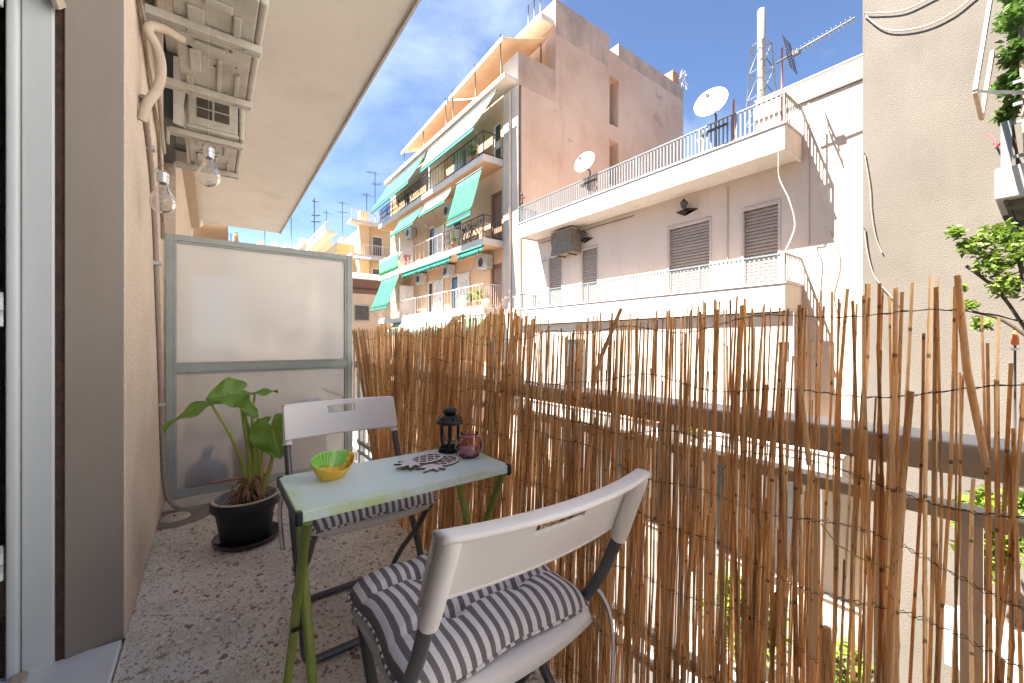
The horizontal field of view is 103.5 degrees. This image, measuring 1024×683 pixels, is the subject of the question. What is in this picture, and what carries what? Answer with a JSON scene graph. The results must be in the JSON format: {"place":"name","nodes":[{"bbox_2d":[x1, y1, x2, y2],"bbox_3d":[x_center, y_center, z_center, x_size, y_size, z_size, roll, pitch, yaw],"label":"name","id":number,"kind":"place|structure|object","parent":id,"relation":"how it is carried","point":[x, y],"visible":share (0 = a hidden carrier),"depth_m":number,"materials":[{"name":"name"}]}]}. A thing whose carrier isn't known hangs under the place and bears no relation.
{"place":"outdoors","nodes":[
{"label":"outdoors","id":0,"kind":"place"},
{"bbox_2d":[293,233,345,251],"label":"apartment block","id":1,"kind":"structure","parent":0,"point":[301,245],"depth_m":48.97,"materials":[{"name":"paint"}]},
{"bbox_2d":[311,198,320,240],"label":"rooftop aerial","id":2,"kind":"object","parent":1,"relation":"on","point":[314,215],"visible":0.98,"depth_m":51.15,"materials":[{"name":"metal"}]},
{"bbox_2d":[353,447,652,682],"bbox_3d":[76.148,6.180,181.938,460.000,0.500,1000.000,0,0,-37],"label":"ground","id":3,"kind":"structure","parent":0,"point":[633,680],"depth_m":7.43,"materials":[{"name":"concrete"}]},
{"bbox_2d":[0,0,420,682],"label":"apartment building","id":4,"kind":"structure","parent":3,"relation":"on","point":[82,498],"depth_m":1.35,"materials":[{"name":"paint"}]},
{"bbox_2d":[0,0,3,580],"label":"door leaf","id":5,"kind":"structure","parent":4,"relation":"in","point":[1,1],"depth_m":1.19,"materials":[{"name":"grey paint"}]},
{"bbox_2d":[136,0,164,238],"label":"twisted cable","id":6,"kind":"object","parent":4,"relation":"attached to","point":[140,12],"visible":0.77,"depth_m":2.01,"materials":[{"name":"plastic"}]},
{"bbox_2d":[139,94,183,510],"bbox_3d":[-1.775,0.000,2.068,0.111,2.039,0.965,0,0,-37],"label":"wall conduit","id":7,"kind":"object","parent":4,"relation":"attached to","point":[150,151],"depth_m":2.16,"materials":[{"name":"plastic"}]},
{"bbox_2d":[137,21,185,122],"bbox_3d":[-1.483,-1.141,1.728,0.072,0.492,0.212,0,0,4],"label":"insulated pipe","id":8,"kind":"object","parent":4,"relation":"attached to","point":[151,97],"visible":0.99,"depth_m":1.67,"materials":[{"name":"plastic"}]},
{"bbox_2d":[157,96,165,153],"bbox_3d":[-2.034,-1.280,2.337,0.022,0.239,0.430,0,0,-37],"label":"drain hose","id":9,"kind":"object","parent":4,"relation":"attached to","point":[159,105],"visible":0.54,"depth_m":2.35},
{"bbox_2d":[149,165,175,213],"bbox_3d":[-1.443,-1.264,1.668,0.087,1.469,0.087,0,0,-37],"label":"bulb lantern","id":10,"kind":"object","parent":4,"relation":"hanging from","point":[162,177],"visible":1,"depth_m":1.66,"materials":[{"name":"glass"}]},
{"bbox_2d":[163,50,187,163],"bbox_3d":[-2.643,-1.745,3.080,0.240,0.450,0.900,0,0,-37],"label":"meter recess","id":11,"kind":"object","parent":4,"relation":"attached to","point":[177,149],"visible":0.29,"depth_m":2.97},
{"bbox_2d":[142,0,268,111],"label":"air conditioner","id":12,"kind":"object","parent":4,"relation":"attached to","point":[219,51],"visible":0.88,"depth_m":1.95,"materials":[{"name":"white metal"}]},
{"bbox_2d":[166,94,244,179],"bbox_3d":[-2.381,-1.665,3.158,0.446,0.610,0.822,0,0,-37],"label":"air conditioner","id":13,"kind":"object","parent":4,"relation":"attached to","point":[220,127],"visible":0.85,"depth_m":2.92,"materials":[{"name":"white plastic"}]},
{"bbox_2d":[173,56,185,127],"bbox_3d":[-2.274,-1.710,2.769,0.081,0.480,0.014,0,0,-30],"label":"torn plastic","id":14,"kind":"object","parent":13,"relation":"attached to","point":[178,108],"visible":0.65,"depth_m":2.76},
{"bbox_2d":[196,141,220,187],"bbox_3d":[-1.322,-1.336,1.759,0.087,1.324,0.087,0,0,-37],"label":"bulb lantern","id":15,"kind":"object","parent":4,"relation":"hanging from","point":[208,152],"visible":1,"depth_m":1.75,"materials":[{"name":"glass"}]},
{"bbox_2d":[161,481,276,512],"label":"balcony kerb","id":16,"kind":"structure","parent":4,"relation":"attached to","point":[195,500],"depth_m":2.59,"materials":[{"name":"concrete"}]},
{"bbox_2d":[164,233,356,498],"bbox_3d":[-1.756,0.162,2.955,1.199,1.713,0.045,0,0,-37],"label":"privacy screen","id":17,"kind":"object","parent":16,"relation":"on","point":[255,317],"visible":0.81,"depth_m":2.85,"materials":[{"name":"glass"}]},
{"bbox_2d":[113,494,619,682],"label":"balcony floor","id":18,"kind":"structure","parent":4,"relation":"attached to","point":[205,610],"depth_m":1.56,"materials":[{"name":"stone"}]},
{"bbox_2d":[157,503,209,529],"bbox_3d":[-1.897,1.026,2.389,0.291,0.005,0.299,0,0,-37],"label":"cement floor patch","id":19,"kind":"object","parent":18,"relation":"on","point":[198,512],"visible":0.65,"depth_m":2.37,"materials":[{"name":"concrete"}]},
{"bbox_2d":[160,511,190,522],"bbox_3d":[-1.956,1.013,2.346,0.140,0.022,0.139,0,0,-37],"label":"drain cover","id":20,"kind":"object","parent":19,"relation":"on","point":[174,517],"visible":1,"depth_m":2.32,"materials":[{"name":"metal"}]},
{"bbox_2d":[211,521,278,551],"bbox_3d":[-1.375,1.013,2.100,0.306,0.029,0.306,0,0,-37],"label":"plant saucer","id":21,"kind":"object","parent":18,"relation":"on","point":[217,545],"visible":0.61,"depth_m":2.02,"materials":[{"name":"black plastic"}]},
{"bbox_2d":[161,377,283,547],"bbox_3d":[-1.425,0.598,2.050,0.530,0.842,0.326,0,0,-37],"label":"potted plant","id":22,"kind":"object","parent":21,"relation":"on","point":[243,513],"visible":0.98,"depth_m":2.03,"materials":[{"name":"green plant"}]},
{"bbox_2d":[282,396,433,663],"bbox_3d":[-0.605,0.641,1.568,0.464,0.776,0.538,0,0,-37],"label":"folding chair","id":23,"kind":"object","parent":18,"relation":"on","point":[307,419],"visible":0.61,"depth_m":1.63,"materials":[{"name":"white plastic"}]},
{"bbox_2d":[278,491,436,550],"bbox_3d":[-0.557,0.658,1.504,0.510,0.264,0.420,0,0,-37],"label":"seat cushion","id":24,"kind":"object","parent":23,"relation":"on","point":[320,525],"visible":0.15,"depth_m":1.35,"materials":[{"name":"fabric"}]},
{"bbox_2d":[277,444,511,682],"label":"folding table","id":25,"kind":"object","parent":18,"relation":"on","point":[309,497],"visible":0.81,"depth_m":1.04,"materials":[{"name":"green paint"}]},
{"bbox_2d":[310,449,354,481],"bbox_3d":[-0.484,0.336,1.093,0.132,0.067,0.075,0,0,-64],"label":"bowl","id":26,"kind":"object","parent":25,"relation":"on","point":[331,465],"visible":1,"depth_m":1.11,"materials":[{"name":"yellow ceramic"}]},
{"bbox_2d":[417,455,458,472],"bbox_3d":[-0.218,0.366,1.209,0.092,0.006,0.174,0,0,23],"label":"pineapple trivet","id":27,"kind":"object","parent":25,"relation":"on","point":[437,466],"visible":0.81,"depth_m":1.19,"materials":[{"name":"grey wood"}]},
{"bbox_2d":[394,453,442,468],"bbox_3d":[-0.278,0.359,1.212,0.092,0.006,0.174,0,0,38],"label":"pineapple trivet","id":28,"kind":"object","parent":27,"relation":"on","point":[416,461],"visible":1,"depth_m":1.21,"materials":[{"name":"grey wood"}]},
{"bbox_2d":[436,407,462,453],"bbox_3d":[-0.209,0.295,1.361,0.091,0.148,0.091,0,0,-37],"label":"lantern","id":29,"kind":"object","parent":25,"relation":"on","point":[450,417],"visible":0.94,"depth_m":1.34,"materials":[{"name":"black metal"}]},
{"bbox_2d":[455,430,482,458],"bbox_3d":[-0.137,0.330,1.294,0.080,0.078,0.080,0,0,32],"label":"candle jar","id":30,"kind":"object","parent":25,"relation":"on","point":[476,454],"visible":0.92,"depth_m":1.29,"materials":[{"name":"pink glass"}]},
{"bbox_2d":[463,445,474,454],"bbox_3d":[-0.137,0.350,1.294,0.039,0.024,0.039,0,0,-37],"label":"votive candle","id":31,"kind":"object","parent":30,"relation":"in","point":[467,449],"visible":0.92,"depth_m":1.28,"materials":[{"name":"wax"}]},
{"bbox_2d":[351,468,650,682],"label":"folding chair","id":32,"kind":"object","parent":18,"relation":"on","point":[464,559],"visible":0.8,"depth_m":0.66,"materials":[{"name":"white plastic"}]},
{"bbox_2d":[348,553,614,682],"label":"seat cushion","id":33,"kind":"object","parent":32,"relation":"on","point":[477,631],"visible":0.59,"depth_m":0.81,"materials":[{"name":"fabric"}]},
{"bbox_2d":[352,275,1023,682],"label":"reed fence","id":34,"kind":"object","parent":18,"relation":"on","point":[440,383],"visible":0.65,"depth_m":0.87,"materials":[{"name":"plant"}]},
{"bbox_2d":[354,361,1023,682],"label":"balcony railing","id":35,"kind":"object","parent":18,"relation":"on","point":[972,467],"visible":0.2,"depth_m":0.77,"materials":[{"name":"metal"}]},
{"bbox_2d":[306,208,390,274],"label":"yellow apartment block","id":36,"kind":"structure","parent":3,"relation":"on","point":[366,245],"depth_m":37.71,"materials":[{"name":"paint"}]},
{"bbox_2d":[372,236,382,255],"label":"window","id":37,"kind":"structure","parent":36,"relation":"in","point":[378,241],"depth_m":37.91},
{"bbox_2d":[353,279,390,409],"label":"beige end house","id":38,"kind":"structure","parent":3,"relation":"on","point":[364,295],"depth_m":31.43,"materials":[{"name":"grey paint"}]},
{"bbox_2d":[354,304,369,320],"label":"window","id":39,"kind":"structure","parent":38,"relation":"in","point":[361,313],"depth_m":31.21,"materials":[{"name":"grey paint"}]},
{"bbox_2d":[353,272,379,280],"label":"terrace awning","id":40,"kind":"object","parent":38,"relation":"on","point":[365,276],"visible":0.53,"depth_m":33.23,"materials":[{"name":"fabric"}]},
{"bbox_2d":[353,442,686,682],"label":"kerb","id":41,"kind":"structure","parent":3,"relation":"on","point":[356,447],"depth_m":8.10,"materials":[{"name":"concrete"}]},
{"bbox_2d":[378,0,682,481],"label":"pink apartment block","id":42,"kind":"structure","parent":3,"relation":"on","point":[561,108],"depth_m":18.26,"materials":[{"name":"pink paint"}]},
{"bbox_2d":[370,274,399,317],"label":"awning","id":43,"kind":"object","parent":42,"relation":"attached to","point":[384,293],"visible":1,"depth_m":24.22,"materials":[{"name":"green fabric"}]},
{"bbox_2d":[379,252,397,275],"bbox_3d":[-7.275,-4.760,25.237,0.955,1.018,3.325,0,0,-37],"label":"green netting","id":44,"kind":"object","parent":42,"relation":"attached to","point":[387,265],"visible":0.92,"depth_m":24.91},
{"bbox_2d":[370,152,426,220],"bbox_3d":[-6.767,-8.866,23.479,0.960,2.209,6.380,0,0,-37],"label":"awning","id":45,"kind":"object","parent":42,"relation":"attached to","point":[397,184],"visible":1,"depth_m":23.02,"materials":[{"name":"green fabric"}]},
{"bbox_2d":[389,206,423,245],"bbox_3d":[-5.796,-6.251,21.957,0.590,1.439,3.380,0,0,-37],"label":"awning","id":46,"kind":"object","parent":42,"relation":"attached to","point":[406,222],"visible":1,"depth_m":21.80,"materials":[{"name":"green fabric"}]},
{"bbox_2d":[406,226,415,239],"bbox_3d":[-6.063,-6.492,24.193,0.363,0.615,0.800,0,0,-37],"label":"balcony air conditioner","id":47,"kind":"object","parent":42,"relation":"attached to","point":[410,232],"visible":0.9,"depth_m":23.91,"materials":[{"name":"white metal"}]},
{"bbox_2d":[388,317,453,341],"bbox_3d":[-5.097,-0.541,20.981,0.640,1.159,7.380,0,0,-37],"label":"awning","id":48,"kind":"object","parent":42,"relation":"attached to","point":[414,325],"visible":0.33,"depth_m":20.39,"materials":[{"name":"fabric"}]},
{"bbox_2d":[416,273,426,284],"bbox_3d":[-5.164,-3.542,22.992,0.363,0.615,0.800,0,0,-37],"label":"balcony air conditioner","id":49,"kind":"object","parent":42,"relation":"attached to","point":[420,278],"visible":0.91,"depth_m":22.75,"materials":[{"name":"white metal"}]},
{"bbox_2d":[394,256,450,300],"bbox_3d":[-4.646,-3.084,20.454,0.613,1.612,5.715,0,0,-37],"label":"awning","id":50,"kind":"object","parent":42,"relation":"attached to","point":[431,265],"visible":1,"depth_m":20.15,"materials":[{"name":"green fabric"}]},
{"bbox_2d":[428,281,431,313],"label":"window","id":51,"kind":"structure","parent":42,"relation":"in","point":[429,283],"depth_m":22.85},
{"bbox_2d":[429,226,433,257],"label":"window","id":52,"kind":"structure","parent":42,"relation":"in","point":[431,230],"depth_m":22.64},
{"bbox_2d":[418,187,452,227],"bbox_3d":[-3.708,-6.416,19.398,0.466,1.168,2.980,0,0,-37],"label":"awning","id":53,"kind":"object","parent":42,"relation":"attached to","point":[435,202],"visible":0.99,"depth_m":19.24,"materials":[{"name":"fabric"}]},
{"bbox_2d":[401,98,473,162],"bbox_3d":[-3.960,-11.508,22.520,2.354,2.277,5.810,0,0,-37],"label":"roof canopy","id":54,"kind":"object","parent":42,"relation":"on","point":[441,118],"visible":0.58,"depth_m":21.65,"materials":[{"name":"paint"}]},
{"bbox_2d":[443,202,451,218],"bbox_3d":[-3.126,-6.543,20.270,0.363,0.615,0.800,0,0,-37],"label":"balcony air conditioner","id":55,"kind":"object","parent":42,"relation":"attached to","point":[446,209],"visible":0.53,"depth_m":20.18,"materials":[{"name":"white metal"}]},
{"bbox_2d":[442,264,454,278],"bbox_3d":[-3.186,-3.522,20.351,0.363,0.615,0.800,0,0,-37],"label":"balcony air conditioner","id":56,"kind":"object","parent":42,"relation":"attached to","point":[449,270],"visible":0.97,"depth_m":20.09,"materials":[{"name":"white metal"}]},
{"bbox_2d":[450,275,456,310],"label":"window","id":57,"kind":"structure","parent":42,"relation":"in","point":[453,284],"depth_m":20.60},
{"bbox_2d":[420,89,496,182],"bbox_3d":[-2.801,-8.956,18.265,0.860,2.089,6.280,0,0,-37],"label":"awning","id":58,"kind":"object","parent":42,"relation":"attached to","point":[457,133],"visible":1,"depth_m":17.73,"materials":[{"name":"fabric"}]},
{"bbox_2d":[446,167,482,236],"bbox_3d":[-2.035,-5.806,16.934,0.590,2.429,2.130,0,0,-37],"label":"awning","id":59,"kind":"object","parent":42,"relation":"attached to","point":[463,198],"visible":1,"depth_m":16.85,"materials":[{"name":"green fabric"}]},
{"bbox_2d":[448,244,483,288],"bbox_3d":[-1.919,-3.084,16.811,0.613,1.612,2.015,0,0,-37],"label":"awning","id":60,"kind":"object","parent":42,"relation":"attached to","point":[473,251],"visible":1,"depth_m":16.78,"materials":[{"name":"green fabric"}]},
{"bbox_2d":[455,140,478,171],"bbox_3d":[-2.011,-8.260,18.370,0.600,1.320,1.380,0,0,-37],"label":"water heater","id":61,"kind":"object","parent":42,"relation":"in","point":[461,157],"visible":0.38,"depth_m":18.19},
{"bbox_2d":[465,289,474,308],"bbox_3d":[-1.789,-1.833,17.427,0.604,0.867,0.448,0,0,32],"label":"pot plant","id":62,"kind":"object","parent":42,"relation":"on","point":[469,304],"visible":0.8,"depth_m":17.33,"materials":[{"name":"green plant"}]},
{"bbox_2d":[461,295,481,306],"bbox_3d":[-1.794,-1.710,17.833,0.595,0.620,0.840,0,0,-37],"label":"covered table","id":63,"kind":"object","parent":42,"relation":"on","point":[464,301],"visible":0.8,"depth_m":17.66,"materials":[{"name":"fabric"}]},
{"bbox_2d":[466,145,477,162],"bbox_3d":[-1.728,-8.034,17.327,0.490,0.869,0.567,0,0,-18],"label":"pot plant","id":64,"kind":"object","parent":42,"relation":"on","point":[471,157],"visible":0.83,"depth_m":17.25,"materials":[{"name":"green plant"}]},
{"bbox_2d":[458,313,485,339],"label":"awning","id":65,"kind":"object","parent":42,"relation":"attached to","point":[467,317],"visible":0.13,"depth_m":16.42,"materials":[{"name":"fabric"}]},
{"bbox_2d":[473,288,482,307],"bbox_3d":[-1.408,-1.824,16.922,0.496,0.848,0.537,0,0,-37],"label":"pot plant","id":66,"kind":"object","parent":42,"relation":"on","point":[477,302],"visible":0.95,"depth_m":16.84,"materials":[{"name":"green plant"}]},
{"bbox_2d":[477,254,492,270],"bbox_3d":[-1.178,-3.442,17.669,0.363,0.615,0.800,0,0,-37],"label":"balcony air conditioner","id":67,"kind":"object","parent":42,"relation":"attached to","point":[485,262],"visible":1,"depth_m":17.42,"materials":[{"name":"white metal"}]},
{"bbox_2d":[492,191,501,240],"bbox_3d":[-0.604,-5.320,17.381,0.068,2.160,0.850,0,0,-37],"label":"window","id":68,"kind":"structure","parent":42,"relation":"in","point":[496,198],"depth_m":17.45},
{"bbox_2d":[492,263,501,307],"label":"window","id":69,"kind":"structure","parent":42,"relation":"in","point":[497,268],"depth_m":17.45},
{"bbox_2d":[448,34,546,118],"bbox_3d":[-0.768,-11.648,18.257,2.354,2.556,4.460,0,0,-37],"label":"roof canopy","id":70,"kind":"object","parent":42,"relation":"on","point":[483,75],"visible":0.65,"depth_m":17.55,"materials":[{"name":"paint"}]},
{"bbox_2d":[494,121,500,158],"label":"window","id":71,"kind":"structure","parent":42,"relation":"in","point":[497,128],"depth_m":17.39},
{"bbox_2d":[665,69,688,88],"bbox_3d":[9.708,-15.191,23.747,1.808,1.643,0.620,0,0,-37],"label":"roof aerial","id":72,"kind":"object","parent":42,"relation":"on","point":[672,75],"visible":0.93,"depth_m":23.25,"materials":[{"name":"metal"}]},
{"bbox_2d":[517,53,862,630],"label":"white house","id":73,"kind":"structure","parent":3,"relation":"on","point":[646,250],"depth_m":9.04,"materials":[{"name":"paint"}]},
{"bbox_2d":[548,256,562,305],"bbox_3d":[1.574,-2.115,14.339,0.132,1.890,0.770,0,0,-37],"label":"window","id":74,"kind":"structure","parent":73,"relation":"in","point":[555,266],"depth_m":14.38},
{"bbox_2d":[551,227,581,257],"bbox_3d":[1.810,-3.288,13.523,0.488,0.825,1.000,0,0,-37],"label":"dirty air conditioner","id":75,"kind":"object","parent":73,"relation":"attached to","point":[565,242],"visible":1,"depth_m":13.25,"materials":[{"name":"metal"}]},
{"bbox_2d":[566,339,584,386],"bbox_3d":[2.004,0.970,12.556,0.020,2.080,0.900,0,0,-37],"label":"window pane","id":76,"kind":"structure","parent":73,"relation":"in","point":[568,339],"depth_m":12.57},
{"bbox_2d":[575,151,595,194],"bbox_3d":[2.144,-4.909,11.820,0.536,1.305,0.592,0,0,-7],"label":"satellite dish","id":77,"kind":"object","parent":73,"relation":"on","point":[584,161],"visible":1,"depth_m":11.81,"materials":[{"name":"metal"}]},
{"bbox_2d":[580,230,591,242],"bbox_3d":[2.311,-3.415,13.036,0.267,0.410,0.600,0,0,-37],"label":"wall lantern","id":78,"kind":"object","parent":73,"relation":"attached to","point":[583,239],"depth_m":13.02,"materials":[{"name":"metal"}]},
{"bbox_2d":[580,244,598,302],"bbox_3d":[2.539,-2.115,13.050,0.132,1.890,0.770,0,0,-37],"label":"window","id":79,"kind":"structure","parent":73,"relation":"in","point":[589,260],"depth_m":13.07,"materials":[{"name":"plastic"}]},
{"bbox_2d":[615,441,628,480],"bbox_3d":[3.526,4.080,12.822,0.015,2.400,1.280,0,0,-37],"label":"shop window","id":80,"kind":"structure","parent":73,"relation":"in","point":[620,441],"depth_m":12.92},
{"bbox_2d":[652,449,692,522],"bbox_3d":[4.586,4.080,11.348,0.085,2.400,1.430,0,0,-37],"label":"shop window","id":81,"kind":"structure","parent":73,"relation":"in","point":[656,449],"depth_m":11.27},
{"bbox_2d":[676,199,697,215],"bbox_3d":[4.385,-3.435,10.267,0.267,0.410,0.600,0,0,-37],"label":"wall lantern","id":82,"kind":"object","parent":73,"relation":"attached to","point":[683,203],"depth_m":10.25,"materials":[{"name":"metal"}]},
{"bbox_2d":[667,216,711,292],"bbox_3d":[4.556,-2.115,10.357,0.132,1.890,1.200,0,0,-37],"label":"window","id":83,"kind":"structure","parent":73,"relation":"in","point":[690,246],"depth_m":10.36,"materials":[{"name":"plastic"}]},
{"bbox_2d":[694,87,728,145],"bbox_3d":[4.312,-4.892,8.751,0.611,1.270,0.680,0,0,-37],"label":"satellite dish","id":84,"kind":"object","parent":73,"relation":"on","point":[711,101],"visible":0.99,"depth_m":8.78,"materials":[{"name":"metal"}]},
{"bbox_2d":[716,464,730,551],"bbox_3d":[5.371,4.080,10.299,0.085,2.400,0.650,0,0,-37],"label":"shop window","id":85,"kind":"structure","parent":73,"relation":"in","point":[718,466],"depth_m":10.40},
{"bbox_2d":[733,99,734,139],"bbox_3d":[4.739,-4.713,8.620,0.046,0.913,0.046,0,0,31],"label":"pole","id":86,"kind":"object","parent":73,"relation":"on","point":[733,119],"visible":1,"depth_m":8.60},
{"bbox_2d":[741,199,780,285],"bbox_3d":[5.566,-2.115,9.008,0.132,1.890,0.810,0,0,-37],"label":"window","id":87,"kind":"structure","parent":73,"relation":"in","point":[760,229],"depth_m":9.01,"materials":[{"name":"plastic"}]},
{"bbox_2d":[746,7,776,133],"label":"lattice tower","id":88,"kind":"structure","parent":73,"relation":"on","point":[761,55],"depth_m":12.71,"materials":[{"name":"paint"}]},
{"bbox_2d":[746,476,798,596],"bbox_3d":[6.063,4.450,9.380,0.030,2.640,1.150,0,0,-37],"label":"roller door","id":89,"kind":"structure","parent":73,"relation":"in","point":[790,484],"depth_m":9.13,"materials":[{"name":"grey metal"}]},
{"bbox_2d":[778,152,795,251],"bbox_3d":[5.406,-2.943,8.014,0.433,2.456,0.136,0,0,-14],"label":"loose cable","id":90,"kind":"object","parent":73,"relation":"hanging from","point":[789,202],"visible":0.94,"depth_m":8.01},
{"bbox_2d":[776,17,854,120],"bbox_3d":[5.608,-5.074,7.509,0.420,1.634,1.224,0,0,-37],"label":"aerial","id":91,"kind":"object","parent":73,"relation":"on","point":[794,53],"visible":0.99,"depth_m":7.74,"materials":[{"name":"white paint"}]},
{"bbox_2d":[830,231,841,328],"bbox_3d":[6.330,-1.170,7.863,0.014,2.004,0.216,0,0,-37],"label":"wall cable","id":92,"kind":"object","parent":73,"relation":"attached to","point":[837,274],"depth_m":7.87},
{"bbox_2d":[863,0,1023,682],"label":"cement building","id":93,"kind":"structure","parent":3,"relation":"on","point":[938,163],"depth_m":5.59,"materials":[{"name":"white concrete"}]},
{"bbox_2d":[864,153,881,252],"bbox_3d":[5.421,-2.094,6.058,0.012,1.553,0.214,0,0,-37],"label":"wall cable","id":94,"kind":"object","parent":93,"relation":"attached to","point":[870,203],"depth_m":6.08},
{"bbox_2d":[864,228,892,298],"bbox_3d":[5.468,-1.143,5.994,0.017,1.157,0.378,0,0,-37],"label":"wall cable","id":95,"kind":"object","parent":93,"relation":"attached to","point":[885,290],"depth_m":6.08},
{"bbox_2d":[864,0,926,13],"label":"wall cable","id":96,"kind":"object","parent":93,"relation":"attached to","point":[893,11],"depth_m":5.87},
{"bbox_2d":[864,0,969,30],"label":"wall cable","id":97,"kind":"object","parent":93,"relation":"attached to","point":[867,17],"depth_m":5.70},
{"bbox_2d":[944,605,1023,682],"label":"terrace","id":98,"kind":"structure","parent":93,"relation":"attached to","point":[948,619],"depth_m":4.59,"materials":[{"name":"white concrete"}]},
{"bbox_2d":[949,484,1023,604],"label":"shrub","id":99,"kind":"object","parent":98,"relation":"on","point":[980,498],"visible":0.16,"depth_m":4.63,"materials":[{"name":"green plant"}]},
{"bbox_2d":[1000,487,1023,567],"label":"shrub","id":100,"kind":"object","parent":98,"relation":"on","point":[1021,506],"visible":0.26,"depth_m":4.38,"materials":[{"name":"green plant"}]},
{"bbox_2d":[1010,330,1019,433],"bbox_3d":[5.620,0.730,4.507,0.070,1.800,0.070,0,0,-37],"label":"closed parasol","id":101,"kind":"object","parent":98,"relation":"on","point":[1015,340],"visible":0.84,"depth_m":4.50,"materials":[{"name":"fabric"}]},
{"bbox_2d":[972,0,1023,120],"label":"side awning","id":102,"kind":"object","parent":93,"relation":"attached to","point":[981,106],"visible":1,"depth_m":4.34,"materials":[{"name":"grey paint"}]},
{"bbox_2d":[988,0,1023,164],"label":"vine","id":103,"kind":"object","parent":93,"relation":"on","point":[1012,19],"visible":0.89,"depth_m":4.50,"materials":[{"name":"green plant"}]},
{"bbox_2d":[228,0,862,247],"label":"sky","id":104,"kind":"structure","parent":0,"point":[442,41],"materials":[{"name":"blue"}]},
{"bbox_2d":[353,430,862,682],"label":"opposite pavement","id":105,"kind":"structure","parent":0,"point":[827,621],"depth_m":9.29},
{"bbox_2d":[679,622,791,682],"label":"street planter","id":106,"kind":"object","parent":105,"relation":"on","point":[734,672],"visible":0.04,"depth_m":6.80,"materials":[{"name":"stone"}]},
{"bbox_2d":[703,562,792,666],"bbox_3d":[3.777,4.618,6.587,0.885,1.825,1.514,0,0,-37],"label":"shrub","id":107,"kind":"object","parent":106,"relation":"in","point":[768,658],"visible":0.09,"depth_m":6.49,"materials":[{"name":"green plant"}]},
{"bbox_2d":[836,636,873,682],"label":"shrub","id":108,"kind":"object","parent":106,"relation":"in","point":[845,644],"visible":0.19,"depth_m":5.45,"materials":[{"name":"green plant"}]},
{"bbox_2d":[944,217,1023,335],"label":"street tree","id":109,"kind":"object","parent":105,"relation":"on","point":[999,232],"visible":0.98,"depth_m":4.18,"materials":[{"name":"green plant"}]},
{"bbox_3d":[-1.842,0.859,3.961,0.200,0.358,1.050,0,0,-37],"label":"low parapet","id":110,"kind":"object","parent":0,"visible":0},
{"bbox_2d":[353,340,363,409],"bbox_3d":[-1.723,0.330,4.019,0.040,0.680,1.500,0,0,-37],"label":"neighbour railing","id":111,"kind":"object","parent":110,"relation":"on","point":[355,375],"visible":0.05,"depth_m":3.58,"materials":[{"name":"metal"}]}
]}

